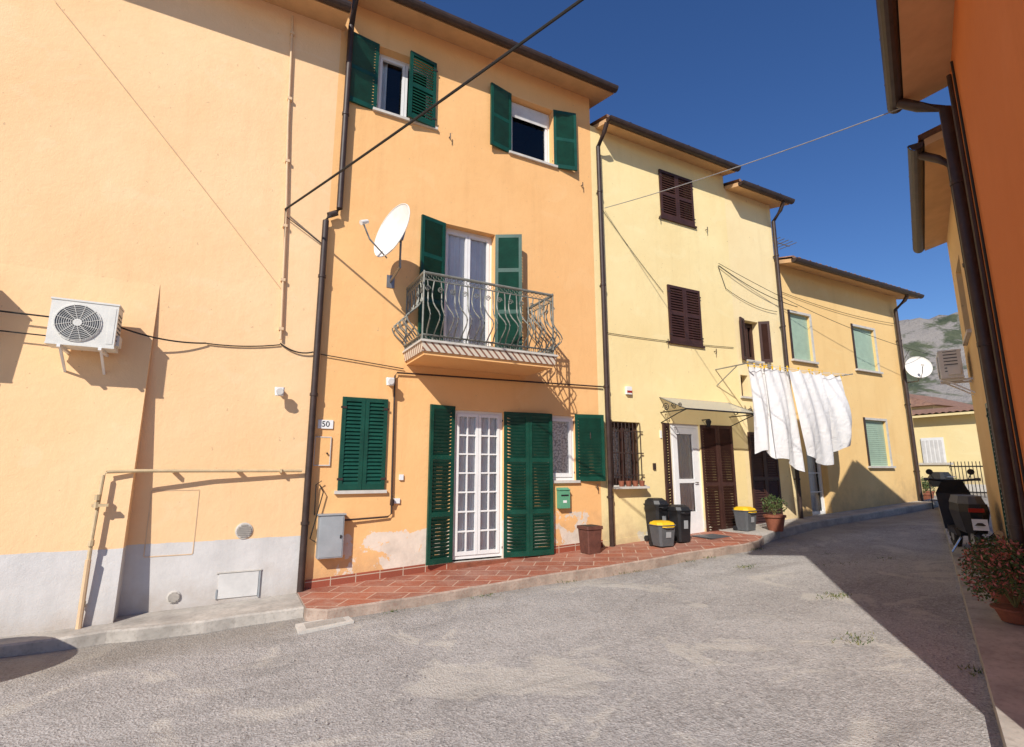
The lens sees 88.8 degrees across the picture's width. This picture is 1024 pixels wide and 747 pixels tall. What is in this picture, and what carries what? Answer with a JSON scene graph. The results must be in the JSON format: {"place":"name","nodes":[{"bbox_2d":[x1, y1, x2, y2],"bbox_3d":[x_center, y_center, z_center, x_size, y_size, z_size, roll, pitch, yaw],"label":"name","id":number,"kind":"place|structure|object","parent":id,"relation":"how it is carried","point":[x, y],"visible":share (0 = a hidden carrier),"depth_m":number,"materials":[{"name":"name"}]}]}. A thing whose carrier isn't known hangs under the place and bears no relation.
{"place":"outdoors","nodes":[
{"label":"outdoors","id":0,"kind":"place"},
{"bbox_2d":[0,593,303,657],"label":"concrete pavement","id":1,"kind":"structure","parent":0,"point":[179,622],"depth_m":5.64,"materials":[{"name":"grey concrete"}]},
{"bbox_2d":[0,263,159,636],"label":"battered base","id":2,"kind":"object","parent":1,"relation":"on","point":[70,436],"visible":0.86,"depth_m":5.81,"materials":[{"name":"orange paint"}]},
{"bbox_2d":[0,493,1003,746],"bbox_3d":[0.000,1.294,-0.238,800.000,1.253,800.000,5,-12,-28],"label":"ground","id":3,"kind":"structure","parent":0,"point":[664,665],"depth_m":4.31,"materials":[{"name":"grey asphalt"}]},
{"bbox_2d":[0,0,341,615],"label":"walls","id":4,"kind":"structure","parent":3,"relation":"on","point":[97,178],"depth_m":6.79,"materials":[{"name":"orange paint"}]},
{"bbox_2d":[44,297,124,374],"bbox_3d":[-4.859,-0.400,5.989,0.638,0.770,0.483,5,-12,-28],"label":"air conditioner","id":5,"kind":"object","parent":4,"relation":"attached to","point":[76,324],"visible":1,"depth_m":5.82,"materials":[{"name":"metal"}]},
{"bbox_2d":[54,0,280,288],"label":"wall cable","id":6,"kind":"object","parent":4,"relation":"attached to","point":[167,141],"depth_m":6.89,"materials":[{"name":"beige paint"}]},
{"bbox_2d":[75,469,301,628],"bbox_3d":[-3.757,1.995,6.318,2.171,1.661,0.291,8,-13,-36],"label":"gas pipe","id":7,"kind":"object","parent":4,"relation":"attached to","point":[96,505],"visible":0.96,"depth_m":5.74,"materials":[{"name":"metal"}]},
{"bbox_2d":[278,15,294,339],"bbox_3d":[-3.252,-2.956,7.571,0.244,5.051,0.060,5,-12,-28],"label":"cable conduit","id":8,"kind":"object","parent":4,"relation":"attached to","point":[287,162],"visible":0.98,"depth_m":7.53,"materials":[{"name":"beige paint"}]},
{"bbox_2d":[263,0,351,30],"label":"roof","id":9,"kind":"structure","parent":4,"relation":"on","point":[325,13],"depth_m":7.93,"materials":[{"name":"paint"}]},
{"bbox_2d":[297,0,358,592],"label":"downpipe","id":10,"kind":"object","parent":4,"relation":"attached to","point":[304,524],"visible":1,"depth_m":7.37,"materials":[{"name":"metal"}]},
{"bbox_2d":[285,0,583,209],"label":"overhead cable","id":11,"kind":"object","parent":4,"relation":"attached to","point":[547,24],"visible":1,"depth_m":5.30,"materials":[{"name":"rubber"}]},
{"bbox_2d":[295,616,353,634],"bbox_3d":[-2.041,2.743,5.705,0.570,0.078,0.340,5,-12,-28],"label":"concrete kerb ramp","id":12,"kind":"object","parent":3,"relation":"on","point":[311,626],"visible":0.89,"depth_m":5.66,"materials":[{"name":"concrete"}]},
{"bbox_2d":[304,6,601,587],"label":"walls","id":13,"kind":"structure","parent":3,"relation":"on","point":[467,177],"depth_m":8.62,"materials":[{"name":"orange paint"}]},
{"bbox_2d":[313,436,331,465],"bbox_3d":[-2.604,1.066,7.188,0.220,0.400,0.049,5,-12,-28],"label":"meter panel","id":14,"kind":"object","parent":13,"relation":"attached to","point":[322,451],"visible":0.98,"depth_m":7.19,"materials":[{"name":"orange paint"}]},
{"bbox_2d":[315,513,346,558],"bbox_3d":[-2.430,2.168,6.999,0.360,0.565,0.190,5,-12,-28],"label":"meter cabinet","id":15,"kind":"object","parent":13,"relation":"attached to","point":[330,535],"visible":1,"depth_m":6.94,"materials":[{"name":"grey plastic"}]},
{"bbox_2d":[337,397,365,489],"bbox_3d":[-2.270,0.981,7.388,0.340,1.300,0.044,5,-12,-28],"label":"shutter","id":16,"kind":"object","parent":13,"relation":"attached to","point":[350,470],"visible":1,"depth_m":7.38,"materials":[{"name":"green paint"}]},
{"bbox_2d":[350,32,379,109],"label":"shutter","id":17,"kind":"object","parent":13,"relation":"attached to","point":[365,65],"visible":0.86,"depth_m":8.40,"materials":[{"name":"green paint"}]},
{"bbox_2d":[361,398,388,489],"bbox_3d":[-1.966,1.010,7.547,0.340,1.300,0.044,5,-12,-28],"label":"shutter","id":18,"kind":"object","parent":13,"relation":"attached to","point":[376,472],"visible":1,"depth_m":7.53,"materials":[{"name":"green paint"}]},
{"bbox_2d":[359,203,409,287],"bbox_3d":[-1.822,-1.920,7.639,0.675,1.037,1.068,2,-11,-9],"label":"satellite dish","id":19,"kind":"object","parent":13,"relation":"attached to","point":[391,232],"visible":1,"depth_m":7.58,"materials":[{"name":"metal"}]},
{"bbox_2d":[377,54,431,119],"bbox_3d":[-1.857,-4.753,8.939,0.970,1.180,0.143,5,-12,-28],"label":"window","id":20,"kind":"structure","parent":13,"relation":"attached to","point":[382,85],"depth_m":8.86,"materials":[{"name":"white paint"}]},
{"bbox_2d":[408,50,437,127],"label":"shutter","id":21,"kind":"object","parent":13,"relation":"attached to","point":[422,89],"visible":0.98,"depth_m":8.79,"materials":[{"name":"green paint"}]},
{"bbox_2d":[417,214,445,340],"bbox_3d":[-1.269,-1.446,8.348,0.480,2.180,0.044,10,-14,-42],"label":"shutter","id":22,"kind":"object","parent":13,"relation":"attached to","point":[432,244],"visible":0.68,"depth_m":8.36,"materials":[{"name":"green paint"}]},
{"bbox_2d":[425,404,454,565],"bbox_3d":[-1.065,1.645,7.906,0.460,2.340,0.044,9,-13,-39],"label":"shutter","id":23,"kind":"object","parent":13,"relation":"attached to","point":[440,427],"visible":1,"depth_m":7.88,"materials":[{"name":"green paint"}]},
{"bbox_2d":[304,540,602,589],"bbox_3d":[-0.565,2.924,7.971,4.860,0.459,0.011,5,-12,-28],"label":"tile skirting","id":24,"kind":"object","parent":13,"relation":"attached to","point":[357,577],"visible":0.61,"depth_m":7.34,"materials":[{"name":"red tile"}]},
{"bbox_2d":[310,372,602,542],"bbox_3d":[-0.505,1.236,8.269,4.927,2.469,0.088,5,-12,-28],"label":"conduit pipe","id":25,"kind":"object","parent":13,"relation":"attached to","point":[395,500],"visible":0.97,"depth_m":7.67,"materials":[{"name":"orange metal"}]},
{"bbox_2d":[443,228,491,345],"bbox_3d":[-0.773,-1.355,8.841,0.910,2.180,0.079,5,-12,-28],"label":"french door","id":26,"kind":"structure","parent":13,"relation":"attached to","point":[467,255],"depth_m":8.89,"materials":[{"name":"white paint"}]},
{"bbox_2d":[452,410,501,559],"bbox_3d":[-0.554,1.733,8.300,0.860,2.270,0.079,5,-12,-28],"label":"french door","id":27,"kind":"structure","parent":13,"relation":"attached to","point":[477,520],"depth_m":8.30,"materials":[{"name":"white paint"}]},
{"bbox_2d":[392,270,562,353],"bbox_3d":[-0.439,-0.823,8.138,2.617,1.040,1.064,5,-12,-28],"label":"balcony railing","id":28,"kind":"object","parent":13,"relation":"attached to","point":[410,288],"visible":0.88,"depth_m":7.84,"materials":[{"name":"grey metal"}]},
{"bbox_2d":[402,338,557,375],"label":"balcony slab","id":29,"kind":"structure","parent":13,"relation":"attached to","point":[444,354],"depth_m":7.80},
{"bbox_2d":[348,0,613,108],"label":"roof","id":30,"kind":"structure","parent":13,"relation":"on","point":[437,28],"depth_m":9.31,"materials":[{"name":"paint"}]},
{"bbox_2d":[393,0,618,92],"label":"gutter","id":31,"kind":"object","parent":30,"relation":"attached to","point":[460,23],"visible":1,"depth_m":9.15,"materials":[{"name":"brown paint"}]},
{"bbox_2d":[490,82,511,152],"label":"shutter","id":32,"kind":"object","parent":13,"relation":"attached to","point":[500,118],"visible":1,"depth_m":9.50,"materials":[{"name":"green paint"}]},
{"bbox_2d":[495,234,521,349],"bbox_3d":[-0.069,-1.342,8.914,0.480,2.180,0.044,0,-10,2],"label":"shutter","id":33,"kind":"object","parent":13,"relation":"attached to","point":[508,259],"visible":0.78,"depth_m":8.95,"materials":[{"name":"green paint"}]},
{"bbox_2d":[502,412,529,557],"bbox_3d":[0.059,1.776,8.507,0.460,2.300,0.044,4,-11,-20],"label":"shutter","id":34,"kind":"object","parent":13,"relation":"attached to","point":[518,428],"visible":1,"depth_m":8.50,"materials":[{"name":"green paint"}]},
{"bbox_2d":[512,102,548,161],"bbox_3d":[0.311,-4.553,10.030,0.920,1.180,0.065,5,-12,-28],"label":"window","id":35,"kind":"structure","parent":13,"relation":"attached to","point":[546,145],"depth_m":10.19,"materials":[{"name":"white paint"}]},
{"bbox_2d":[512,103,546,128],"bbox_3d":[0.334,-4.959,10.062,0.800,0.290,0.010,5,-12,-28],"label":"roller blind","id":36,"kind":"object","parent":35,"relation":"attached to","point":[529,115],"visible":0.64,"depth_m":10.06,"materials":[{"name":"plastic"}]},
{"bbox_2d":[529,413,553,555],"bbox_3d":[0.469,1.806,8.670,0.460,2.300,0.044,5,-11,-24],"label":"shutter","id":37,"kind":"object","parent":13,"relation":"attached to","point":[540,443],"visible":1,"depth_m":8.66,"materials":[{"name":"green paint"}]},
{"bbox_2d":[547,415,573,479],"bbox_3d":[0.822,1.291,9.106,0.580,1.110,0.066,5,-12,-28],"label":"window","id":38,"kind":"structure","parent":13,"relation":"attached to","point":[563,450],"depth_m":9.15,"materials":[{"name":"white glass"}]},
{"bbox_2d":[556,487,569,508],"bbox_3d":[0.874,2.103,8.846,0.230,0.340,0.104,5,-12,-28],"label":"mailbox","id":39,"kind":"object","parent":13,"relation":"attached to","point":[563,497],"visible":1,"depth_m":8.81,"materials":[{"name":"green plastic"}]},
{"bbox_2d":[552,109,576,170],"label":"shutter","id":40,"kind":"object","parent":13,"relation":"attached to","point":[565,141],"visible":1,"depth_m":10.14,"materials":[{"name":"green paint"}]},
{"bbox_2d":[573,414,605,480],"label":"shutter","id":41,"kind":"object","parent":13,"relation":"attached to","point":[590,457],"visible":1,"depth_m":9.26,"materials":[{"name":"green paint"}]},
{"bbox_2d":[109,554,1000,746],"bbox_3d":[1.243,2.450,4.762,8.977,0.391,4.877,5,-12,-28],"label":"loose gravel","id":42,"kind":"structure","parent":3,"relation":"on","point":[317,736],"depth_m":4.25,"materials":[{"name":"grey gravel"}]},
{"bbox_2d":[590,126,748,540],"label":"walls","id":43,"kind":"structure","parent":3,"relation":"on","point":[650,371],"depth_m":10.71,"materials":[{"name":"yellow paint"}]},
{"bbox_2d":[0,210,893,368],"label":"wall cable","id":44,"kind":"object","parent":43,"relation":"attached to","point":[324,354],"depth_m":7.17,"materials":[{"name":"rubber"}]},
{"bbox_2d":[596,122,614,546],"bbox_3d":[1.798,-0.854,9.698,0.140,8.263,0.436,5,-12,-28],"label":"downpipe","id":45,"kind":"object","parent":43,"relation":"attached to","point":[602,285],"visible":0.86,"depth_m":9.73,"materials":[{"name":"brown metal"}]},
{"bbox_2d":[612,422,637,484],"bbox_3d":[2.047,1.505,9.854,0.690,1.160,0.143,5,-12,-28],"label":"window","id":46,"kind":"structure","parent":43,"relation":"attached to","point":[624,450],"depth_m":9.89,"materials":[{"name":"brown paint"}]},
{"bbox_2d":[612,422,649,488],"bbox_3d":[2.163,1.503,9.622,0.760,1.200,0.160,5,-12,-28],"label":"window grille","id":47,"kind":"object","parent":43,"relation":"attached to","point":[634,486],"depth_m":9.61,"materials":[{"name":"brown metal"}]},
{"bbox_2d":[590,114,735,175],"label":"roof","id":48,"kind":"structure","parent":43,"relation":"on","point":[628,135],"depth_m":11.19,"materials":[{"name":"paint"}]},
{"bbox_2d":[606,115,740,171],"bbox_3d":[3.547,-4.845,11.150,3.748,0.104,0.170,5,-12,-28],"label":"gutter","id":49,"kind":"object","parent":48,"relation":"attached to","point":[640,130],"visible":0.97,"depth_m":10.98,"materials":[{"name":"brown paint"}]},
{"bbox_2d":[662,423,673,520],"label":"shutter","id":50,"kind":"object","parent":43,"relation":"attached to","point":[668,471],"visible":0.68,"depth_m":10.09,"materials":[{"name":"brown paint"}]},
{"bbox_2d":[658,169,678,220],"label":"shutter","id":51,"kind":"object","parent":43,"relation":"attached to","point":[668,195],"visible":0.98,"depth_m":11.33,"materials":[{"name":"brown paint"}]},
{"bbox_2d":[667,284,686,342],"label":"shutter","id":52,"kind":"object","parent":43,"relation":"attached to","point":[677,314],"visible":1,"depth_m":10.87,"materials":[{"name":"brown paint"}]},
{"bbox_2d":[676,175,695,225],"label":"shutter","id":53,"kind":"object","parent":43,"relation":"attached to","point":[686,201],"visible":0.98,"depth_m":11.57,"materials":[{"name":"brown paint"}]},
{"bbox_2d":[670,423,704,533],"bbox_3d":[3.453,2.082,10.340,0.800,2.160,0.121,5,-12,-28],"label":"glazed door","id":54,"kind":"structure","parent":43,"relation":"attached to","point":[686,472],"depth_m":10.40,"materials":[{"name":"white paint"}]},
{"bbox_2d":[684,288,703,345],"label":"shutter","id":55,"kind":"object","parent":43,"relation":"attached to","point":[693,317],"visible":1,"depth_m":11.09,"materials":[{"name":"brown paint"}]},
{"bbox_2d":[659,397,753,425],"bbox_3d":[3.934,0.745,10.424,2.000,0.518,0.680,5,-12,-28],"label":"door canopy","id":56,"kind":"object","parent":43,"relation":"attached to","point":[732,411],"visible":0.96,"depth_m":10.15,"materials":[{"name":"beige"}]},
{"bbox_2d":[700,425,723,531],"bbox_3d":[4.019,2.125,10.571,0.420,2.160,0.044,3,-11,-16],"label":"shutter","id":57,"kind":"object","parent":43,"relation":"attached to","point":[710,451],"visible":0.97,"depth_m":10.56,"materials":[{"name":"brown paint"}]},
{"bbox_2d":[717,425,737,528],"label":"shutter","id":58,"kind":"object","parent":43,"relation":"attached to","point":[725,446],"visible":0.94,"depth_m":10.72,"materials":[{"name":"brown paint"}]},
{"bbox_2d":[384,547,982,676],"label":"weeds","id":59,"kind":"object","parent":3,"relation":"on","point":[490,594],"visible":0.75,"depth_m":6.01,"materials":[{"name":"green plant"}]},
{"bbox_2d":[724,188,798,519],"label":"walls","id":60,"kind":"structure","parent":3,"relation":"on","point":[750,241],"depth_m":12.25,"materials":[{"name":"beige paint"}]},
{"bbox_2d":[723,179,788,208],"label":"roof","id":61,"kind":"structure","parent":60,"relation":"on","point":[733,186],"depth_m":12.45,"materials":[{"name":"paint"}]},
{"bbox_2d":[738,180,794,203],"bbox_3d":[6.038,-4.266,12.367,1.848,0.104,0.170,5,-12,-28],"label":"gutter","id":62,"kind":"object","parent":61,"relation":"attached to","point":[765,191],"visible":1,"depth_m":12.29,"materials":[{"name":"brown paint"}]},
{"bbox_2d":[747,432,768,523],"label":"shutter","id":63,"kind":"object","parent":60,"relation":"attached to","point":[758,479],"visible":0.69,"depth_m":11.24,"materials":[{"name":"brown paint"}]},
{"bbox_2d":[758,321,772,362],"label":"shutter","id":64,"kind":"object","parent":60,"relation":"attached to","point":[765,341],"visible":1,"depth_m":12.00,"materials":[{"name":"brown paint"}]},
{"bbox_2d":[764,450,782,514],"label":"shutter","id":65,"kind":"object","parent":60,"relation":"attached to","point":[772,475],"visible":0.36,"depth_m":11.46,"materials":[{"name":"brown paint"}]},
{"bbox_2d":[715,361,852,471],"bbox_3d":[6.081,0.994,11.309,3.378,2.229,1.080,5,-12,-28],"label":"hanging laundry","id":66,"kind":"object","parent":60,"relation":"hanging from","point":[824,410],"visible":1,"depth_m":10.79,"materials":[{"name":"white fabric"}]},
{"bbox_2d":[771,201,803,518],"bbox_3d":[6.482,-0.463,12.152,0.112,7.501,0.446,5,-12,-28],"label":"downpipe","id":67,"kind":"object","parent":60,"relation":"attached to","point":[786,362],"visible":0.73,"depth_m":12.41,"materials":[{"name":"brown metal"}]},
{"bbox_2d":[775,265,923,516],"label":"walls","id":68,"kind":"structure","parent":3,"relation":"on","point":[851,480],"depth_m":13.56,"materials":[{"name":"paint"}]},
{"bbox_2d":[787,309,818,364],"bbox_3d":[7.094,-0.888,12.825,0.980,1.280,0.150,5,-12,-28],"label":"window","id":69,"kind":"structure","parent":68,"relation":"attached to","point":[799,339],"depth_m":12.89,"materials":[{"name":"green paint"}]},
{"bbox_2d":[806,451,825,515],"bbox_3d":[7.096,2.382,12.468,0.750,1.980,0.142,5,-12,-28],"label":"door","id":70,"kind":"structure","parent":68,"relation":"attached to","point":[814,491],"depth_m":12.51,"materials":[{"name":"white paint"}]},
{"bbox_2d":[774,255,917,299],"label":"roof","id":71,"kind":"structure","parent":68,"relation":"on","point":[785,261],"depth_m":13.59,"materials":[{"name":"tile"}]},
{"bbox_2d":[791,257,923,298],"bbox_3d":[9.222,-2.444,13.708,5.778,0.104,0.170,5,-12,-28],"label":"gutter","id":72,"kind":"object","parent":71,"relation":"attached to","point":[815,265],"visible":1,"depth_m":13.44,"materials":[{"name":"brown paint"}]},
{"bbox_2d":[850,323,883,373],"bbox_3d":[9.513,-0.655,14.090,1.200,1.280,0.150,5,-12,-28],"label":"window","id":73,"kind":"structure","parent":68,"relation":"attached to","point":[863,353],"depth_m":14.15,"materials":[{"name":"green paint"}]},
{"bbox_2d":[863,417,895,467],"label":"roller shutter","id":74,"kind":"object","parent":68,"relation":"attached to","point":[877,457],"visible":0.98,"depth_m":13.71,"materials":[{"name":"green paint"}]},
{"bbox_2d":[893,295,923,500],"bbox_3d":[11.041,0.662,14.391,0.116,5.796,0.478,5,-12,-28],"label":"downpipe","id":75,"kind":"object","parent":68,"relation":"attached to","point":[909,413],"visible":0.95,"depth_m":14.47,"materials":[{"name":"brown metal"}]},
{"bbox_2d":[905,357,932,382],"bbox_3d":[11.045,-0.089,14.386,0.546,0.774,0.740,5,-12,-28],"label":"satellite dish","id":76,"kind":"object","parent":68,"relation":"attached to","point":[920,367],"visible":0.98,"depth_m":14.36,"materials":[{"name":"metal"}]},
{"bbox_2d":[919,463,953,494],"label":"garden wall","id":77,"kind":"structure","parent":3,"relation":"on","point":[937,467],"depth_m":17.30,"materials":[{"name":"yellow paint"}]},
{"bbox_2d":[909,394,971,409],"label":"red roofed house","id":78,"kind":"structure","parent":3,"relation":"on","point":[918,402],"depth_m":35.18,"materials":[{"name":"tile"}]},
{"bbox_2d":[912,405,986,491],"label":"pale yellow house","id":79,"kind":"structure","parent":3,"relation":"on","point":[946,435],"depth_m":19.81,"materials":[{"name":"paint"}]},
{"bbox_2d":[947,194,1007,550],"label":"walls","id":80,"kind":"structure","parent":3,"relation":"on","point":[972,358],"depth_m":7.55,"materials":[{"name":"paint"}]},
{"bbox_2d":[918,124,950,250],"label":"roof","id":81,"kind":"structure","parent":80,"relation":"on","point":[937,197],"depth_m":7.20,"materials":[{"name":"paint"}]},
{"bbox_2d":[907,141,924,252],"bbox_3d":[5.896,-2.397,7.596,0.170,0.104,3.758,-8,-13,37],"label":"gutter","id":82,"kind":"object","parent":81,"relation":"attached to","point":[916,166],"visible":0.98,"depth_m":7.14,"materials":[{"name":"brown paint"}]},
{"bbox_2d":[936,349,974,394],"bbox_3d":[6.840,0.006,8.005,0.483,0.680,0.588,-8,-13,37],"label":"air conditioner","id":83,"kind":"object","parent":80,"relation":"attached to","point":[949,367],"visible":1,"depth_m":7.89,"materials":[{"name":"metal"}]},
{"bbox_2d":[918,151,1012,557],"bbox_3d":[4.956,-0.166,5.634,0.111,5.062,0.394,6,-12,-28],"label":"downpipe","id":84,"kind":"object","parent":80,"relation":"attached to","point":[932,157],"visible":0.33,"depth_m":5.76,"materials":[{"name":"brown metal"}]},
{"bbox_2d":[985,403,1011,556],"bbox_3d":[5.752,1.331,6.137,0.044,2.000,0.470,-8,-13,37],"label":"drainpipe","id":85,"kind":"object","parent":80,"relation":"attached to","point":[1000,492],"visible":0.12,"depth_m":6.29,"materials":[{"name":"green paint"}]},
{"bbox_2d":[950,0,1023,489],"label":"walls","id":86,"kind":"structure","parent":3,"relation":"on","point":[987,54],"depth_m":4.08,"materials":[{"name":"paint"}]},
{"bbox_2d":[898,0,954,100],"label":"roof","id":87,"kind":"structure","parent":86,"relation":"on","point":[926,29],"depth_m":5.27,"materials":[{"name":"paint"}]},
{"bbox_2d":[876,0,902,113],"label":"gutter","id":88,"kind":"object","parent":87,"relation":"attached to","point":[888,22],"visible":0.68,"depth_m":5.28,"materials":[{"name":"brown paint"}]},
{"bbox_2d":[605,108,898,207],"bbox_3d":[3.171,-3.178,8.217,0.014,0.992,4.978,7,-12,-32],"label":"overhead cable","id":89,"kind":"object","parent":88,"relation":"attached to","point":[764,157],"visible":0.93,"depth_m":7.42,"materials":[{"name":"black rubber"}]},
{"bbox_2d":[896,98,1023,604],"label":"downpipe","id":90,"kind":"object","parent":86,"relation":"attached to","point":[1001,441],"visible":0.8,"depth_m":5.21,"materials":[{"name":"brown metal"}]},
{"bbox_2d":[946,61,1023,528],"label":"wall cables","id":91,"kind":"object","parent":86,"relation":"attached to","point":[995,345],"depth_m":5.01,"materials":[{"name":"rubber"}]},
{"bbox_2d":[296,531,763,620],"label":"tiled pavement","id":92,"kind":"structure","parent":0,"point":[356,599],"depth_m":7.25,"materials":[{"name":"red tile"}]},
{"bbox_2d":[449,558,509,569],"bbox_3d":[-0.486,2.910,7.954,0.980,0.110,0.120,5,-12,-28],"label":"door step","id":93,"kind":"object","parent":92,"relation":"on","point":[458,565],"depth_m":7.87,"materials":[{"name":"tile"}]},
{"bbox_2d":[577,524,602,553],"bbox_3d":[1.287,2.728,8.624,0.320,0.435,0.320,5,-12,-28],"label":"square planter","id":94,"kind":"object","parent":92,"relation":"on","point":[590,538],"visible":1,"depth_m":8.52,"materials":[{"name":"ceramic"}]},
{"bbox_2d":[643,498,668,540],"bbox_3d":[2.634,2.645,9.467,0.360,0.760,0.413,7,-12,-33],"label":"wheelie bin","id":95,"kind":"object","parent":92,"relation":"on","point":[656,508],"visible":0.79,"depth_m":9.40,"materials":[{"name":"black plastic"}]},
{"bbox_2d":[648,520,675,546],"bbox_3d":[2.573,2.730,8.913,0.382,0.420,0.393,4,-11,-23],"label":"recycling bin","id":96,"kind":"object","parent":92,"relation":"on","point":[662,532],"visible":1,"depth_m":8.81,"materials":[{"name":"grey plastic"}]},
{"bbox_2d":[667,504,691,541],"bbox_3d":[2.993,2.663,9.291,0.318,0.640,0.392,4,-11,-22],"label":"wheelie bin","id":97,"kind":"object","parent":92,"relation":"on","point":[680,516],"visible":0.79,"depth_m":9.18,"materials":[{"name":"black plastic"}]},
{"bbox_2d":[420,0,957,320],"label":"sky","id":98,"kind":"structure","parent":0,"point":[739,82],"materials":[{"name":"blue"}]},
{"bbox_2d":[719,499,938,543],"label":"concrete pavement","id":99,"kind":"structure","parent":0,"point":[793,526],"depth_m":11.59,"materials":[{"name":"grey concrete"}]},
{"bbox_2d":[733,506,756,530],"bbox_3d":[4.573,2.842,10.227,0.382,0.460,0.392,7,-12,-32],"label":"recycling bin","id":100,"kind":"object","parent":99,"relation":"on","point":[745,518],"visible":1,"depth_m":10.13,"materials":[{"name":"grey plastic"}]},
{"bbox_2d":[760,494,786,531],"bbox_3d":[5.092,2.691,10.148,0.463,0.697,0.484,-9,-14,41],"label":"potted plant","id":101,"kind":"object","parent":99,"relation":"on","point":[775,522],"visible":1,"depth_m":10.03,"materials":[{"name":"green plant"}]},
{"bbox_2d":[899,312,972,404],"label":"hill","id":102,"kind":"structure","parent":0,"point":[933,335],"depth_m":163.75,"materials":[{"name":"plant"}]},
{"bbox_2d":[939,507,1023,746],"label":"concrete pavement","id":103,"kind":"structure","parent":0,"point":[999,642],"depth_m":3.94,"materials":[{"name":"grey concrete"}]},
{"bbox_2d":[923,469,1003,553],"bbox_3d":[6.511,1.982,7.562,0.684,1.187,1.860,-6,-12,29],"label":"parked scooter","id":104,"kind":"object","parent":103,"relation":"on","point":[964,511],"visible":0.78,"depth_m":7.30,"materials":[{"name":"black plastic"}]},
{"bbox_2d":[958,534,1023,624],"bbox_3d":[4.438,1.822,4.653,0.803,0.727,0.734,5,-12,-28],"label":"potted plant","id":105,"kind":"object","parent":103,"relation":"on","point":[1012,611],"visible":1,"depth_m":4.63,"materials":[{"name":"green plant"}]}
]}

